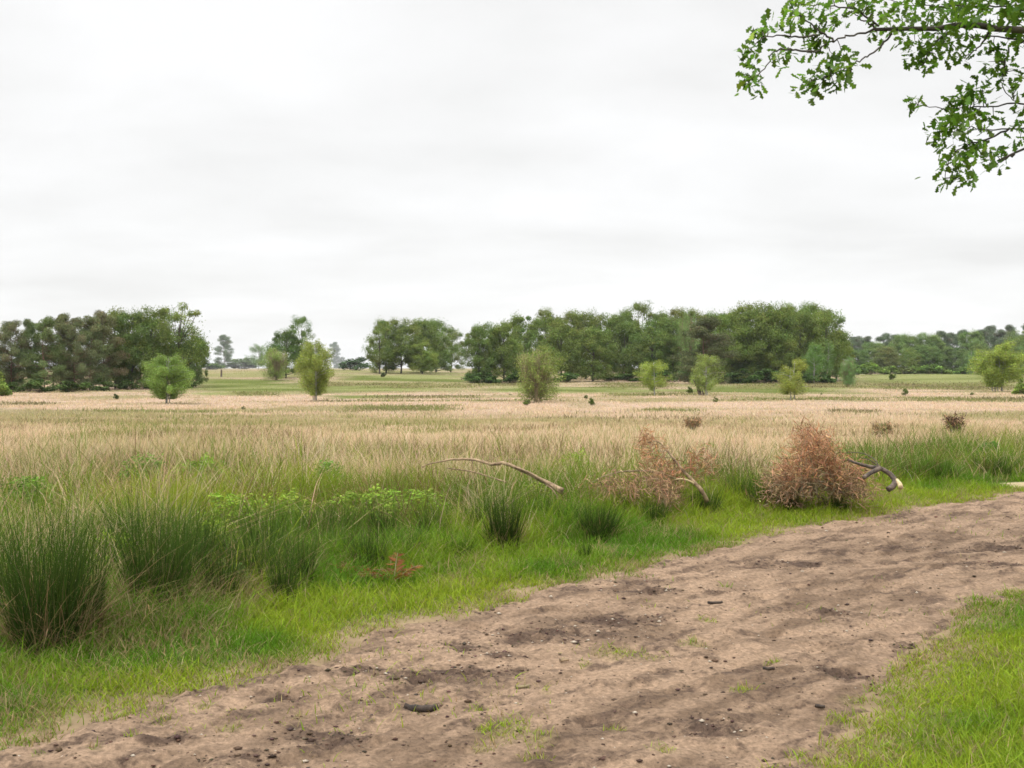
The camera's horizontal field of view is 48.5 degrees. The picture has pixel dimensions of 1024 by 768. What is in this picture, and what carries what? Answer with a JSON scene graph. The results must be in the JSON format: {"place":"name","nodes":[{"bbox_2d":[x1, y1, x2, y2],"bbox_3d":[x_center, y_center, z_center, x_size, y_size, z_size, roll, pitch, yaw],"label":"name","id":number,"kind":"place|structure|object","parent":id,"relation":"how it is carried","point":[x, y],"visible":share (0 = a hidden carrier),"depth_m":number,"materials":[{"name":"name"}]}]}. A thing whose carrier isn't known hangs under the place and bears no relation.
{"place":"outdoors","nodes":[
{"label":"outdoors","id":0,"kind":"place"},
{"bbox_2d":[0,492,1023,767],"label":"path","id":1,"kind":"structure","parent":0,"point":[740,630],"depth_m":5.99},
{"bbox_2d":[3,497,1023,767],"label":"soil crumbs","id":2,"kind":"object","parent":1,"relation":"on","point":[177,737],"visible":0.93,"depth_m":5.94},
{"bbox_2d":[0,428,1023,767],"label":"verge grass","id":3,"kind":"structure","parent":0,"point":[314,604],"depth_m":6.88,"materials":[{"name":"plant"}]},
{"bbox_2d":[0,397,1023,638],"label":"tall grass","id":4,"kind":"structure","parent":0,"point":[246,482],"depth_m":12.90,"materials":[{"name":"plant"}]},
{"bbox_2d":[0,368,1023,767],"bbox_3d":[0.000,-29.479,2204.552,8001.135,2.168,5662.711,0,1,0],"label":"ground","id":5,"kind":"structure","parent":0,"point":[248,384],"depth_m":64.56,"materials":[{"name":"plant"}]},
{"bbox_2d":[0,319,31,388],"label":"pine tree","id":6,"kind":"object","parent":5,"relation":"on","point":[9,330],"visible":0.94,"depth_m":117.82,"materials":[{"name":"green plant"}]},
{"bbox_2d":[12,318,47,391],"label":"pine tree","id":7,"kind":"object","parent":5,"relation":"on","point":[29,330],"visible":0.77,"depth_m":118.70,"materials":[{"name":"green plant"}]},
{"bbox_2d":[0,473,65,516],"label":"bramble","id":8,"kind":"object","parent":5,"relation":"on","point":[29,479],"visible":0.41,"depth_m":11.97,"materials":[{"name":"green plant"}]},
{"bbox_2d":[22,379,58,392],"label":"shrub","id":9,"kind":"object","parent":5,"relation":"on","point":[35,384],"visible":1,"depth_m":110.30,"materials":[{"name":"green plant"}]},
{"bbox_2d":[20,314,68,390],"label":"pine tree","id":10,"kind":"object","parent":5,"relation":"on","point":[44,333],"visible":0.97,"depth_m":118.65,"materials":[{"name":"green plant"}]},
{"bbox_2d":[39,312,79,376],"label":"pine tree","id":11,"kind":"object","parent":5,"relation":"on","point":[61,319],"visible":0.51,"depth_m":121.61,"materials":[{"name":"green plant"}]},
{"bbox_2d":[51,316,97,390],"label":"pine tree","id":12,"kind":"object","parent":5,"relation":"on","point":[69,330],"visible":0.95,"depth_m":120.68,"materials":[{"name":"green plant"}]},
{"bbox_2d":[76,315,114,389],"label":"pine tree","id":13,"kind":"object","parent":5,"relation":"on","point":[92,323],"visible":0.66,"depth_m":124.57,"materials":[{"name":"green plant"}]},
{"bbox_2d":[85,310,129,380],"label":"pine tree","id":14,"kind":"object","parent":5,"relation":"on","point":[107,330],"visible":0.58,"depth_m":127.21,"materials":[{"name":"green plant"}]},
{"bbox_2d":[1,470,225,642],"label":"rush clump","id":15,"kind":"object","parent":5,"relation":"on","point":[99,594],"visible":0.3,"depth_m":6.63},
{"bbox_2d":[73,480,157,559],"bbox_3d":[-2.943,1.077,8.566,1.444,0.864,1.158,0,1,0],"label":"rush clump","id":16,"kind":"object","parent":5,"relation":"on","point":[118,525],"visible":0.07,"depth_m":8.62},
{"bbox_2d":[86,305,144,388],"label":"oak tree","id":17,"kind":"object","parent":5,"relation":"on","point":[114,312],"visible":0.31,"depth_m":130.51,"materials":[{"name":"green plant"}]},
{"bbox_2d":[0,437,239,659],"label":"rush clump","id":18,"kind":"object","parent":5,"relation":"on","point":[50,603],"visible":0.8,"depth_m":6.27,"materials":[{"name":"plant"}]},
{"bbox_2d":[108,305,157,387],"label":"oak tree","id":19,"kind":"object","parent":5,"relation":"on","point":[132,359],"visible":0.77,"depth_m":130.43,"materials":[{"name":"green plant"}]},
{"bbox_2d":[115,452,166,493],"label":"bramble","id":20,"kind":"object","parent":5,"relation":"on","point":[142,468],"visible":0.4,"depth_m":14.26,"materials":[{"name":"green plant"}]},
{"bbox_2d":[125,304,181,380],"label":"oak tree","id":21,"kind":"object","parent":5,"relation":"on","point":[161,328],"visible":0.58,"depth_m":132.27,"materials":[{"name":"green plant"}]},
{"bbox_2d":[139,352,195,403],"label":"birch bush","id":22,"kind":"object","parent":5,"relation":"on","point":[162,378],"visible":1,"depth_m":78.29,"materials":[{"name":"green plant"}]},
{"bbox_2d":[78,450,285,616],"bbox_3d":[-2.446,0.946,7.197,2.221,1.166,2.421,0,1,-28],"label":"rush clump","id":23,"kind":"object","parent":5,"relation":"on","point":[166,561],"visible":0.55,"depth_m":7.20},
{"bbox_2d":[151,302,212,369],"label":"oak tree","id":24,"kind":"object","parent":5,"relation":"on","point":[202,351],"visible":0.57,"depth_m":136.60,"materials":[{"name":"green plant"}]},
{"bbox_2d":[183,334,210,383],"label":"oak tree","id":25,"kind":"object","parent":5,"relation":"on","point":[199,370],"visible":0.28,"depth_m":148.00,"materials":[{"name":"green plant"}]},
{"bbox_2d":[169,452,230,492],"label":"bramble","id":26,"kind":"object","parent":5,"relation":"on","point":[199,466],"visible":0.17,"depth_m":14.48,"materials":[{"name":"green plant"}]},
{"bbox_2d":[171,479,268,571],"bbox_3d":[-2.047,1.086,8.254,1.892,0.856,1.418,0,1,-13],"label":"rush clump","id":27,"kind":"object","parent":5,"relation":"on","point":[214,538],"visible":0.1,"depth_m":8.28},
{"bbox_2d":[213,334,233,368],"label":"spruce tree","id":28,"kind":"object","parent":5,"relation":"on","point":[226,342],"visible":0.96,"depth_m":1136.72,"materials":[{"name":"plant"}]},
{"bbox_2d":[148,491,303,584],"bbox_3d":[-2.172,1.080,8.171,0.938,0.870,1.273,1,1,37],"label":"rush clump","id":29,"kind":"object","parent":5,"relation":"on","point":[202,541],"visible":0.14,"depth_m":7.96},
{"bbox_2d":[175,519,276,605],"bbox_3d":[-1.920,1.184,7.613,1.673,0.677,1.226,0,1,-29],"label":"rush clump","id":30,"kind":"object","parent":5,"relation":"on","point":[216,564],"visible":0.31,"depth_m":7.48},
{"bbox_2d":[189,490,265,536],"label":"bramble","id":31,"kind":"object","parent":5,"relation":"on","point":[217,495],"visible":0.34,"depth_m":10.59,"materials":[{"name":"green plant"}]},
{"bbox_2d":[211,496,307,592],"bbox_3d":[-1.850,1.135,8.174,1.116,0.761,1.006,0,1,0],"label":"rush clump","id":32,"kind":"object","parent":5,"relation":"on","point":[262,548],"visible":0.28,"depth_m":8.09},
{"bbox_2d":[256,347,291,379],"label":"birch tree","id":33,"kind":"object","parent":5,"relation":"on","point":[275,367],"visible":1,"depth_m":170.19,"materials":[{"name":"green plant"}]},
{"bbox_2d":[264,328,303,377],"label":"oak tree","id":34,"kind":"object","parent":5,"relation":"on","point":[285,336],"visible":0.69,"depth_m":180.46,"materials":[{"name":"green plant"}]},
{"bbox_2d":[254,540,314,602],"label":"rush clump","id":35,"kind":"object","parent":5,"relation":"on","point":[288,580],"visible":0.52,"depth_m":7.66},
{"bbox_2d":[254,488,315,533],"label":"bramble","id":36,"kind":"object","parent":5,"relation":"on","point":[289,501],"visible":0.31,"depth_m":10.93,"materials":[{"name":"green plant"}]},
{"bbox_2d":[220,488,362,557],"bbox_3d":[-1.923,1.109,8.694,1.434,0.797,1.398,1,1,42],"label":"rush clump","id":37,"kind":"object","parent":5,"relation":"on","point":[267,534],"visible":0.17,"depth_m":8.83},
{"bbox_2d":[288,315,316,365],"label":"oak tree","id":38,"kind":"object","parent":5,"relation":"on","point":[300,321],"visible":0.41,"depth_m":194.07,"materials":[{"name":"green plant"}]},
{"bbox_2d":[265,517,340,591],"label":"rush clump","id":39,"kind":"object","parent":5,"relation":"on","point":[300,561],"visible":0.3,"depth_m":8.11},
{"bbox_2d":[265,515,355,570],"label":"rush clump","id":40,"kind":"object","parent":5,"relation":"on","point":[308,541],"visible":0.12,"depth_m":8.64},
{"bbox_2d":[269,486,357,540],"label":"rush clump","id":41,"kind":"object","parent":5,"relation":"on","point":[317,514],"visible":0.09,"depth_m":10.02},
{"bbox_2d":[293,337,335,399],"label":"birch tree","id":42,"kind":"object","parent":5,"relation":"on","point":[311,362],"visible":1,"depth_m":86.04,"materials":[{"name":"green plant"}]},
{"bbox_2d":[318,497,376,537],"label":"rush clump","id":43,"kind":"object","parent":5,"relation":"on","point":[350,521],"visible":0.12,"depth_m":10.34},
{"bbox_2d":[313,507,388,555],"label":"rush clump","id":44,"kind":"object","parent":5,"relation":"on","point":[344,537],"visible":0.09,"depth_m":9.27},
{"bbox_2d":[338,356,372,369],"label":"scrub bush","id":45,"kind":"object","parent":5,"relation":"on","point":[351,363],"visible":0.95,"depth_m":419.17,"materials":[{"name":"green plant"}]},
{"bbox_2d":[329,510,393,568],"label":"rush clump","id":46,"kind":"object","parent":5,"relation":"on","point":[360,544],"visible":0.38,"depth_m":8.82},
{"bbox_2d":[322,483,411,525],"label":"bramble","id":47,"kind":"object","parent":5,"relation":"on","point":[350,496],"visible":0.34,"depth_m":11.51,"materials":[{"name":"green plant"}]},
{"bbox_2d":[362,323,399,373],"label":"oak tree","id":48,"kind":"object","parent":5,"relation":"on","point":[372,356],"visible":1,"depth_m":205.26,"materials":[{"name":"green plant"}]},
{"bbox_2d":[366,315,405,372],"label":"oak tree","id":49,"kind":"object","parent":5,"relation":"on","point":[388,367],"visible":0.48,"depth_m":210.94,"materials":[{"name":"green plant"}]},
{"bbox_2d":[356,492,416,541],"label":"rush clump","id":50,"kind":"object","parent":5,"relation":"on","point":[379,523],"visible":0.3,"depth_m":10.33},
{"bbox_2d":[355,552,423,582],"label":"bracken","id":51,"kind":"object","parent":5,"relation":"on","point":[401,573],"visible":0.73,"depth_m":8.53,"materials":[{"name":"brown plant"}]},
{"bbox_2d":[382,316,421,372],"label":"oak tree","id":52,"kind":"object","parent":5,"relation":"on","point":[400,332],"visible":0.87,"depth_m":208.52,"materials":[{"name":"green plant"}]},
{"bbox_2d":[374,487,449,519],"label":"bramble","id":53,"kind":"object","parent":5,"relation":"on","point":[420,497],"visible":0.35,"depth_m":11.93,"materials":[{"name":"green plant"}]},
{"bbox_2d":[402,316,443,372],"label":"oak tree","id":54,"kind":"object","parent":5,"relation":"on","point":[423,325],"visible":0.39,"depth_m":220.09,"materials":[{"name":"green plant"}]},
{"bbox_2d":[407,341,438,373],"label":"oak tree","id":55,"kind":"object","parent":5,"relation":"on","point":[430,356],"visible":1,"depth_m":207.68,"materials":[{"name":"green plant"}]},
{"bbox_2d":[404,489,456,531],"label":"rush clump","id":56,"kind":"object","parent":5,"relation":"on","point":[436,519],"visible":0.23,"depth_m":10.46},
{"bbox_2d":[418,317,464,371],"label":"oak tree","id":57,"kind":"object","parent":5,"relation":"on","point":[445,355],"visible":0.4,"depth_m":240.19,"materials":[{"name":"green plant"}]},
{"bbox_2d":[438,328,466,371],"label":"oak tree","id":58,"kind":"object","parent":5,"relation":"on","point":[457,357],"visible":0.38,"depth_m":344.31,"materials":[{"name":"green plant"}]},
{"bbox_2d":[459,321,499,381],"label":"oak tree","id":59,"kind":"object","parent":5,"relation":"on","point":[475,341],"visible":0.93,"depth_m":166.91,"materials":[{"name":"green plant"}]},
{"bbox_2d":[471,321,505,375],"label":"oak tree","id":60,"kind":"object","parent":5,"relation":"on","point":[489,327],"visible":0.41,"depth_m":169.31,"materials":[{"name":"green plant"}]},
{"bbox_2d":[422,454,563,496],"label":"fallen branch","id":61,"kind":"object","parent":5,"relation":"on","point":[550,485],"visible":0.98,"depth_m":11.74,"materials":[{"name":"brown wood"}]},
{"bbox_2d":[461,475,541,551],"bbox_3d":[-0.105,1.106,9.932,1.030,0.768,1.002,0,1,-11],"label":"rush clump","id":62,"kind":"object","parent":5,"relation":"on","point":[500,528],"visible":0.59,"depth_m":9.86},
{"bbox_2d":[487,320,526,378],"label":"oak tree","id":63,"kind":"object","parent":5,"relation":"on","point":[503,330],"visible":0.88,"depth_m":168.72,"materials":[{"name":"green plant"}]},
{"bbox_2d":[0,370,1023,509],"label":"moor grass","id":64,"kind":"structure","parent":5,"relation":"on","point":[610,439],"depth_m":32.90,"materials":[{"name":"plant"}]},
{"bbox_2d":[0,379,1023,438],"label":"heather","id":65,"kind":"object","parent":5,"relation":"on","point":[428,408],"visible":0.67,"depth_m":84.83,"materials":[{"name":"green plant"}]},
{"bbox_2d":[505,311,545,368],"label":"oak tree","id":66,"kind":"object","parent":5,"relation":"on","point":[519,320],"visible":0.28,"depth_m":186.72,"materials":[{"name":"green plant"}]},
{"bbox_2d":[510,323,540,380],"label":"oak tree","id":67,"kind":"object","parent":5,"relation":"on","point":[521,337],"visible":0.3,"depth_m":177.09,"materials":[{"name":"green plant"}]},
{"bbox_2d":[513,345,567,402],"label":"birch tree","id":68,"kind":"object","parent":5,"relation":"on","point":[535,382],"visible":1,"depth_m":80.73,"materials":[{"name":"green plant"}]},
{"bbox_2d":[524,306,564,370],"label":"oak tree","id":69,"kind":"object","parent":5,"relation":"on","point":[547,318],"visible":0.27,"depth_m":189.46,"materials":[{"name":"green plant"}]},
{"bbox_2d":[537,318,582,375],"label":"oak tree","id":70,"kind":"object","parent":5,"relation":"on","point":[556,334],"visible":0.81,"depth_m":175.25,"materials":[{"name":"green plant"}]},
{"bbox_2d":[555,308,588,376],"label":"oak tree","id":71,"kind":"object","parent":5,"relation":"on","point":[573,317],"visible":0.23,"depth_m":193.84,"materials":[{"name":"green plant"}]},
{"bbox_2d":[568,325,617,380],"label":"oak tree","id":72,"kind":"object","parent":5,"relation":"on","point":[583,368],"visible":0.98,"depth_m":176.61,"materials":[{"name":"green plant"}]},
{"bbox_2d":[561,488,631,542],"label":"rush clump","id":73,"kind":"object","parent":5,"relation":"on","point":[597,519],"visible":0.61,"depth_m":10.44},
{"bbox_2d":[587,312,623,373],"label":"oak tree","id":74,"kind":"object","parent":5,"relation":"on","point":[608,322],"visible":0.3,"depth_m":194.85,"materials":[{"name":"green plant"}]},
{"bbox_2d":[600,317,646,379],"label":"oak tree","id":75,"kind":"object","parent":5,"relation":"on","point":[627,326],"visible":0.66,"depth_m":191.75,"materials":[{"name":"green plant"}]},
{"bbox_2d":[604,307,642,374],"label":"oak tree","id":76,"kind":"object","parent":5,"relation":"on","point":[628,315],"visible":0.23,"depth_m":195.56,"materials":[{"name":"green plant"}]},
{"bbox_2d":[579,456,692,519],"bbox_3d":[1.307,1.087,11.965,1.326,0.655,1.003,0,1,0],"label":"dead pine bough","id":77,"kind":"object","parent":5,"relation":"on","point":[666,494],"visible":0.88,"depth_m":11.91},
{"bbox_2d":[629,424,721,502],"bbox_3d":[1.774,0.852,12.207,1.052,0.842,0.901,0,1,11],"label":"dead pine bough","id":78,"kind":"object","parent":77,"relation":"on","point":[688,476],"visible":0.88,"depth_m":12.26,"materials":[{"name":"brown wood"}]},
{"bbox_2d":[627,300,660,375],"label":"oak tree","id":79,"kind":"object","parent":5,"relation":"on","point":[638,307],"visible":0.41,"depth_m":199.86,"materials":[{"name":"green plant"}]},
{"bbox_2d":[622,319,676,377],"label":"oak tree","id":80,"kind":"object","parent":5,"relation":"on","point":[644,354],"visible":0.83,"depth_m":186.97,"materials":[{"name":"green plant"}]},
{"bbox_2d":[633,359,672,394],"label":"birch tree","id":81,"kind":"object","parent":5,"relation":"on","point":[654,380],"visible":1,"depth_m":107.06,"materials":[{"name":"green plant"}]},
{"bbox_2d":[632,490,683,523],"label":"rush clump","id":82,"kind":"object","parent":5,"relation":"on","point":[661,512],"visible":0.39,"depth_m":11.44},
{"bbox_2d":[649,315,694,376],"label":"oak tree","id":83,"kind":"object","parent":5,"relation":"on","point":[668,321],"visible":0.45,"depth_m":187.79,"materials":[{"name":"green plant"}]},
{"bbox_2d":[673,311,702,370],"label":"aspen tree","id":84,"kind":"object","parent":5,"relation":"on","point":[687,344],"visible":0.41,"depth_m":185.09,"materials":[{"name":"green plant"}]},
{"bbox_2d":[668,316,740,383],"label":"pine tree","id":85,"kind":"object","parent":5,"relation":"on","point":[703,326],"visible":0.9,"depth_m":164.36,"materials":[{"name":"green plant"}]},
{"bbox_2d":[683,478,729,515],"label":"rush clump","id":86,"kind":"object","parent":5,"relation":"on","point":[714,499],"visible":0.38,"depth_m":12.36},
{"bbox_2d":[689,352,725,395],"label":"birch tree","id":87,"kind":"object","parent":5,"relation":"on","point":[701,380],"visible":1,"depth_m":101.06,"materials":[{"name":"green plant"}]},
{"bbox_2d":[706,309,760,380],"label":"oak tree","id":88,"kind":"object","parent":5,"relation":"on","point":[726,319],"visible":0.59,"depth_m":178.86,"materials":[{"name":"green plant"}]},
{"bbox_2d":[724,301,785,371],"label":"oak tree","id":89,"kind":"object","parent":5,"relation":"on","point":[747,317],"visible":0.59,"depth_m":179.23,"materials":[{"name":"green plant"}]},
{"bbox_2d":[734,466,786,508],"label":"rush clump","id":90,"kind":"object","parent":5,"relation":"on","point":[754,490],"visible":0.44,"depth_m":12.83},
{"bbox_2d":[748,299,806,381],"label":"oak tree","id":91,"kind":"object","parent":5,"relation":"on","point":[786,313],"visible":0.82,"depth_m":177.29,"materials":[{"name":"green plant"}]},
{"bbox_2d":[771,357,809,399],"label":"birch tree","id":92,"kind":"object","parent":5,"relation":"on","point":[791,384],"visible":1,"depth_m":87.66,"materials":[{"name":"green plant"}]},
{"bbox_2d":[777,305,830,375],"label":"oak tree","id":93,"kind":"object","parent":5,"relation":"on","point":[806,317],"visible":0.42,"depth_m":180.61,"materials":[{"name":"green plant"}]},
{"bbox_2d":[800,342,828,382],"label":"birch tree","id":94,"kind":"object","parent":5,"relation":"on","point":[812,357],"visible":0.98,"depth_m":170.49,"materials":[{"name":"green plant"}]},
{"bbox_2d":[745,413,898,515],"bbox_3d":[3.448,0.968,12.708,1.905,1.326,1.427,0,1,0],"label":"brushwood heap","id":95,"kind":"object","parent":5,"relation":"on","point":[787,476],"visible":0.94,"depth_m":12.51,"materials":[{"name":"plant"}]},
{"bbox_2d":[842,452,902,491],"bbox_3d":[3.824,0.947,12.177,0.688,0.397,0.321,1,1,40],"label":"curved bough","id":96,"kind":"object","parent":95,"relation":"on","point":[892,476],"visible":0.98,"depth_m":12.13,"materials":[{"name":"grey wood"}]},
{"bbox_2d":[797,308,854,377],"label":"oak tree","id":97,"kind":"object","parent":5,"relation":"on","point":[839,332],"visible":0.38,"depth_m":184.06,"materials":[{"name":"green plant"}]},
{"bbox_2d":[837,356,861,386],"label":"birch tree","id":98,"kind":"object","parent":5,"relation":"on","point":[849,372],"visible":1,"depth_m":148.35,"materials":[{"name":"green plant"}]},
{"bbox_2d":[735,0,1023,195],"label":"oak tree","id":99,"kind":"object","parent":5,"relation":"on","point":[1011,14],"visible":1,"depth_m":7.85,"materials":[{"name":"green plant"}]},
{"bbox_2d":[871,345,901,372],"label":"oak tree","id":100,"kind":"object","parent":5,"relation":"on","point":[890,358],"visible":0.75,"depth_m":303.56,"materials":[{"name":"green plant"}]},
{"bbox_2d":[888,331,918,369],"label":"oak tree","id":101,"kind":"object","parent":5,"relation":"on","point":[904,340],"visible":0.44,"depth_m":316.81,"materials":[{"name":"green plant"}]},
{"bbox_2d":[898,348,922,371],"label":"oak tree","id":102,"kind":"object","parent":5,"relation":"on","point":[910,361],"visible":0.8,"depth_m":303.74,"materials":[{"name":"green plant"}]},
{"bbox_2d":[913,343,944,371],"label":"oak tree","id":103,"kind":"object","parent":5,"relation":"on","point":[933,355],"visible":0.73,"depth_m":303.82,"materials":[{"name":"green plant"}]},
{"bbox_2d":[906,454,970,479],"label":"rush clump","id":104,"kind":"object","parent":5,"relation":"on","point":[939,470],"visible":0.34,"depth_m":15.80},
{"bbox_2d":[940,345,967,371],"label":"oak tree","id":105,"kind":"object","parent":5,"relation":"on","point":[948,351],"visible":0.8,"depth_m":304.04,"materials":[{"name":"green plant"}]},
{"bbox_2d":[954,329,988,372],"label":"oak tree","id":106,"kind":"object","parent":5,"relation":"on","point":[975,334],"visible":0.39,"depth_m":317.58,"materials":[{"name":"green plant"}]},
{"bbox_2d":[962,444,1022,476],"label":"rush clump","id":107,"kind":"object","parent":5,"relation":"on","point":[1004,465],"visible":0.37,"depth_m":16.58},
{"bbox_2d":[965,339,1023,391],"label":"birch tree","id":108,"kind":"object","parent":5,"relation":"on","point":[1008,361],"visible":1,"depth_m":121.95,"materials":[{"name":"green plant"}]},
{"bbox_2d":[0,0,1023,367],"label":"sky","id":109,"kind":"structure","parent":0,"point":[251,165],"materials":[{"name":"white"}]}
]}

